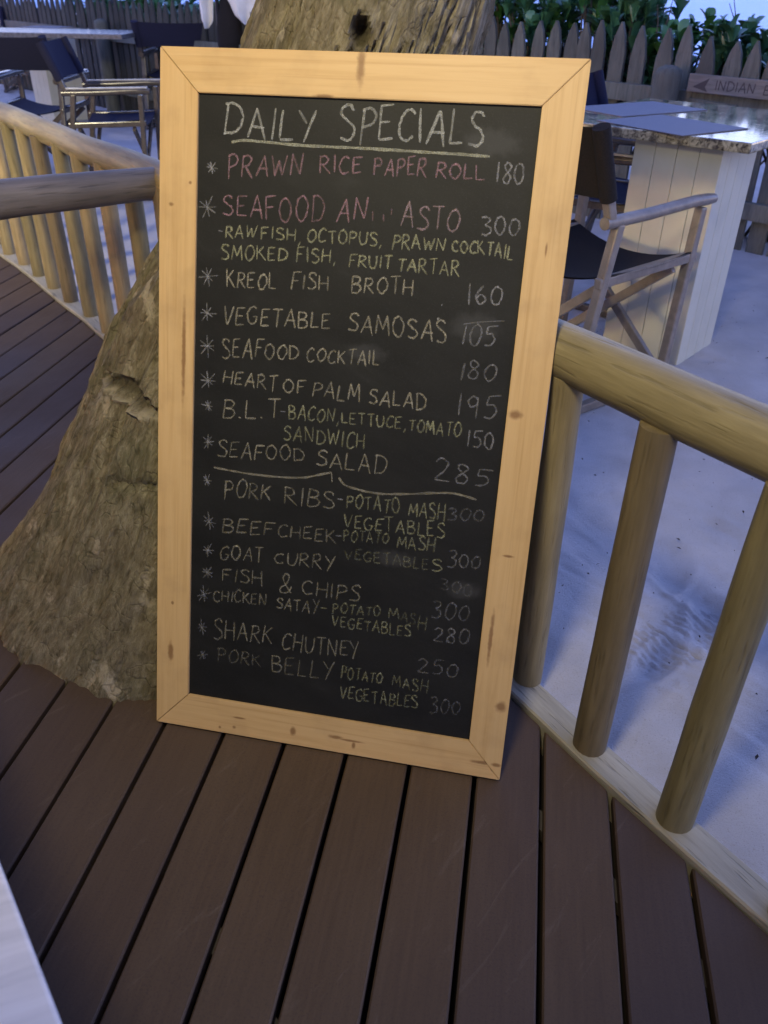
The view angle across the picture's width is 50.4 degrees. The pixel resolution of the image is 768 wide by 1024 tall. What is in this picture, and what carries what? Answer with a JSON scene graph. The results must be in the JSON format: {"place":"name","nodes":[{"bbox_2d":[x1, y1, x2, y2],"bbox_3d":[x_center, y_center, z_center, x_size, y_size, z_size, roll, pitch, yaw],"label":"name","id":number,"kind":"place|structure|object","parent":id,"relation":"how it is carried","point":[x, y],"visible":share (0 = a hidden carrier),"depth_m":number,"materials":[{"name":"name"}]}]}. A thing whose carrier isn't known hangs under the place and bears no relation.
{"place":"outdoors","nodes":[
{"label":"outdoors","id":0,"kind":"place"},
{"bbox_2d":[0,23,767,882],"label":"sand","id":1,"kind":"structure","parent":0,"point":[704,519],"depth_m":2.30,"materials":[{"name":"white sand"}]},
{"bbox_2d":[0,6,39,92],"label":"director chair","id":2,"kind":"object","parent":1,"relation":"on","point":[13,81],"visible":0.13,"depth_m":11.45,"materials":[{"name":"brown wood"}]},
{"bbox_2d":[0,35,95,169],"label":"director chair","id":3,"kind":"object","parent":1,"relation":"on","point":[18,56],"visible":0.57,"depth_m":6.28,"materials":[{"name":"blue fabric"}]},
{"bbox_2d":[0,28,134,121],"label":"dining table","id":4,"kind":"object","parent":1,"relation":"on","point":[45,88],"visible":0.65,"depth_m":8.86,"materials":[{"name":"stone"}]},
{"bbox_2d":[20,26,70,27],"bbox_3d":[-3.717,-5.319,8.953,0.443,0.004,0.389,7,34,9],"label":"placemat","id":5,"kind":"object","parent":4,"relation":"on","point":[45,26],"visible":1,"depth_m":8.95,"materials":[{"name":"fabric"}]},
{"bbox_2d":[60,0,100,60],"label":"beach shrub","id":6,"kind":"object","parent":1,"relation":"on","point":[94,1],"visible":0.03,"depth_m":10.59,"materials":[{"name":"green plant"}]},
{"bbox_2d":[36,36,159,170],"bbox_3d":[-2.001,-2.880,5.977,0.728,1.018,0.617,-1,33,-3],"label":"director chair","id":7,"kind":"object","parent":1,"relation":"on","point":[60,57],"visible":0.75,"depth_m":5.86,"materials":[{"name":"blue fabric"}]},
{"bbox_2d":[100,0,149,29],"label":"beach shrub","id":8,"kind":"object","parent":1,"relation":"on","point":[107,1],"visible":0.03,"depth_m":9.96,"materials":[{"name":"green plant"}]},
{"bbox_2d":[123,0,177,59],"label":"beach shrub","id":9,"kind":"object","parent":1,"relation":"on","point":[141,2],"visible":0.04,"depth_m":9.50,"materials":[{"name":"green plant"}]},
{"bbox_2d":[130,20,208,129],"bbox_3d":[-2.148,-4.720,8.806,0.832,1.018,0.728,2,33,2],"label":"director chair","id":10,"kind":"object","parent":1,"relation":"on","point":[154,36],"visible":0.45,"depth_m":8.37,"materials":[{"name":"blue fabric"}]},
{"bbox_2d":[148,0,198,22],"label":"beach shrub","id":11,"kind":"object","parent":1,"relation":"on","point":[177,2],"visible":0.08,"depth_m":9.08,"materials":[{"name":"green plant"}]},
{"bbox_2d":[199,0,255,47],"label":"folded parasol","id":12,"kind":"object","parent":1,"relation":"on","point":[232,16],"visible":0.49,"depth_m":7.73,"materials":[{"name":"white fabric"}]},
{"bbox_2d":[0,0,767,256],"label":"picket fence","id":13,"kind":"object","parent":1,"relation":"on","point":[669,80],"visible":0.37,"depth_m":5.46,"materials":[{"name":"wood"}]},
{"bbox_2d":[687,73,767,99],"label":"wooden sign","id":14,"kind":"object","parent":13,"relation":"attached to","point":[732,86],"visible":1,"depth_m":4.70,"materials":[{"name":"brown wood"}]},
{"bbox_2d":[483,0,545,54],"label":"beach shrub","id":15,"kind":"object","parent":1,"relation":"on","point":[499,14],"visible":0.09,"depth_m":6.14,"materials":[{"name":"green plant"}]},
{"bbox_2d":[500,0,589,57],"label":"beach shrub","id":16,"kind":"object","parent":1,"relation":"on","point":[533,16],"visible":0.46,"depth_m":5.81,"materials":[{"name":"green plant"}]},
{"bbox_2d":[545,0,628,80],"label":"beach shrub","id":17,"kind":"object","parent":1,"relation":"on","point":[592,7],"visible":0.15,"depth_m":5.74,"materials":[{"name":"green plant"}]},
{"bbox_2d":[573,70,635,316],"bbox_3d":[1.130,-1.589,4.064,0.728,1.018,0.617,27,41,34],"label":"director chair","id":18,"kind":"object","parent":1,"relation":"on","point":[596,93],"visible":0.08,"depth_m":4.15,"materials":[{"name":"blue fabric"}]},
{"bbox_2d":[559,122,717,413],"bbox_3d":[0.764,-1.002,3.152,0.728,1.018,0.617,-21,39,-30],"label":"director chair","id":19,"kind":"object","parent":1,"relation":"on","point":[607,264],"visible":0.52,"depth_m":3.02,"materials":[{"name":"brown wood"}]},
{"bbox_2d":[591,0,689,153],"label":"beach shrub","id":20,"kind":"object","parent":1,"relation":"on","point":[634,15],"visible":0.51,"depth_m":5.41,"materials":[{"name":"green plant"}]},
{"bbox_2d":[583,98,767,364],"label":"dining table","id":21,"kind":"object","parent":1,"relation":"on","point":[665,168],"visible":0.73,"depth_m":3.34,"materials":[{"name":"wood"}]},
{"bbox_2d":[585,101,706,116],"bbox_3d":[1.151,-1.830,3.704,0.529,0.004,0.340,-17,37,-25],"label":"placemat","id":22,"kind":"object","parent":21,"relation":"on","point":[635,109],"visible":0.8,"depth_m":3.68,"materials":[{"name":"white fabric"}]},
{"bbox_2d":[597,115,747,135],"bbox_3d":[1.156,-1.561,3.290,0.389,0.004,0.443,-19,38,-27],"label":"placemat","id":23,"kind":"object","parent":21,"relation":"on","point":[672,125],"visible":1,"depth_m":3.27,"materials":[{"name":"white fabric"}]},
{"bbox_2d":[635,7,726,84],"bbox_3d":[1.948,-2.732,5.629,0.772,1.275,0.928,1,33,0],"label":"beach shrub","id":24,"kind":"object","parent":1,"relation":"on","point":[681,26],"visible":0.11,"depth_m":5.25,"materials":[{"name":"green plant"}]},
{"bbox_2d":[655,0,736,39],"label":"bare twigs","id":25,"kind":"object","parent":24,"relation":"attached to","point":[669,15],"visible":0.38,"depth_m":5.20,"materials":[{"name":"brown plant"}]},
{"bbox_2d":[699,13,767,165],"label":"beach shrub","id":26,"kind":"object","parent":1,"relation":"on","point":[727,35],"visible":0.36,"depth_m":4.98,"materials":[{"name":"green plant"}]},
{"bbox_2d":[741,35,767,241],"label":"beach shrub","id":27,"kind":"object","parent":1,"relation":"on","point":[764,61],"visible":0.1,"depth_m":4.92,"materials":[{"name":"green plant"}]},
{"bbox_2d":[6,0,767,65],"bbox_3d":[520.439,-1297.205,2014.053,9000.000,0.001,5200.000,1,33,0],"label":"sea","id":28,"kind":"structure","parent":0,"point":[745,9],"depth_m":100.74,"materials":[{"name":"blue liquid"}]},
{"bbox_2d":[99,736,711,1023],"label":"ground under deck","id":29,"kind":"structure","parent":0,"point":[458,935],"depth_m":1.50,"materials":[{"name":"black"}]},
{"bbox_2d":[0,0,494,706],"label":"leaning tree","id":30,"kind":"object","parent":29,"relation":"on","point":[78,576],"visible":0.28,"depth_m":1.77,"materials":[{"name":"brown plant"}]},
{"bbox_2d":[163,776,708,1023],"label":"deck joists","id":31,"kind":"object","parent":29,"relation":"on","point":[540,840],"depth_m":1.47,"materials":[{"name":"brown"}]},
{"bbox_2d":[0,257,767,1023],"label":"deck","id":32,"kind":"structure","parent":31,"relation":"on","point":[98,801],"depth_m":1.47,"materials":[{"name":"brown wood"}]},
{"bbox_2d":[0,864,61,1023],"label":"white table","id":33,"kind":"object","parent":32,"relation":"on","point":[25,996],"depth_m":0.61,"materials":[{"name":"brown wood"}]},
{"bbox_2d":[0,167,155,219],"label":"handrail","id":34,"kind":"object","parent":32,"relation":"on","point":[37,195],"visible":0.92,"depth_m":2.61,"materials":[{"name":"brown wood"}]},
{"bbox_2d":[0,101,159,339],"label":"log railing","id":35,"kind":"object","parent":32,"relation":"on","point":[34,248],"visible":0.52,"depth_m":3.63,"materials":[{"name":"brown wood"}]},
{"bbox_2d":[157,46,590,779],"bbox_3d":[-0.077,-0.140,1.544,0.738,1.312,0.025,7,15,9],"label":"menu chalkboard","id":36,"kind":"object","parent":32,"relation":"on","point":[361,262],"visible":1,"depth_m":1.51,"materials":[{"name":"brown wood"}]},
{"bbox_2d":[510,318,767,934],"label":"log railing","id":37,"kind":"object","parent":32,"relation":"on","point":[667,406],"visible":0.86,"depth_m":1.43,"materials":[{"name":"brown wood"}]},
{"bbox_2d":[559,299,767,758],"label":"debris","id":38,"kind":"object","parent":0,"point":[756,756],"visible":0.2,"depth_m":2.37,"materials":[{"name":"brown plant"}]}
]}

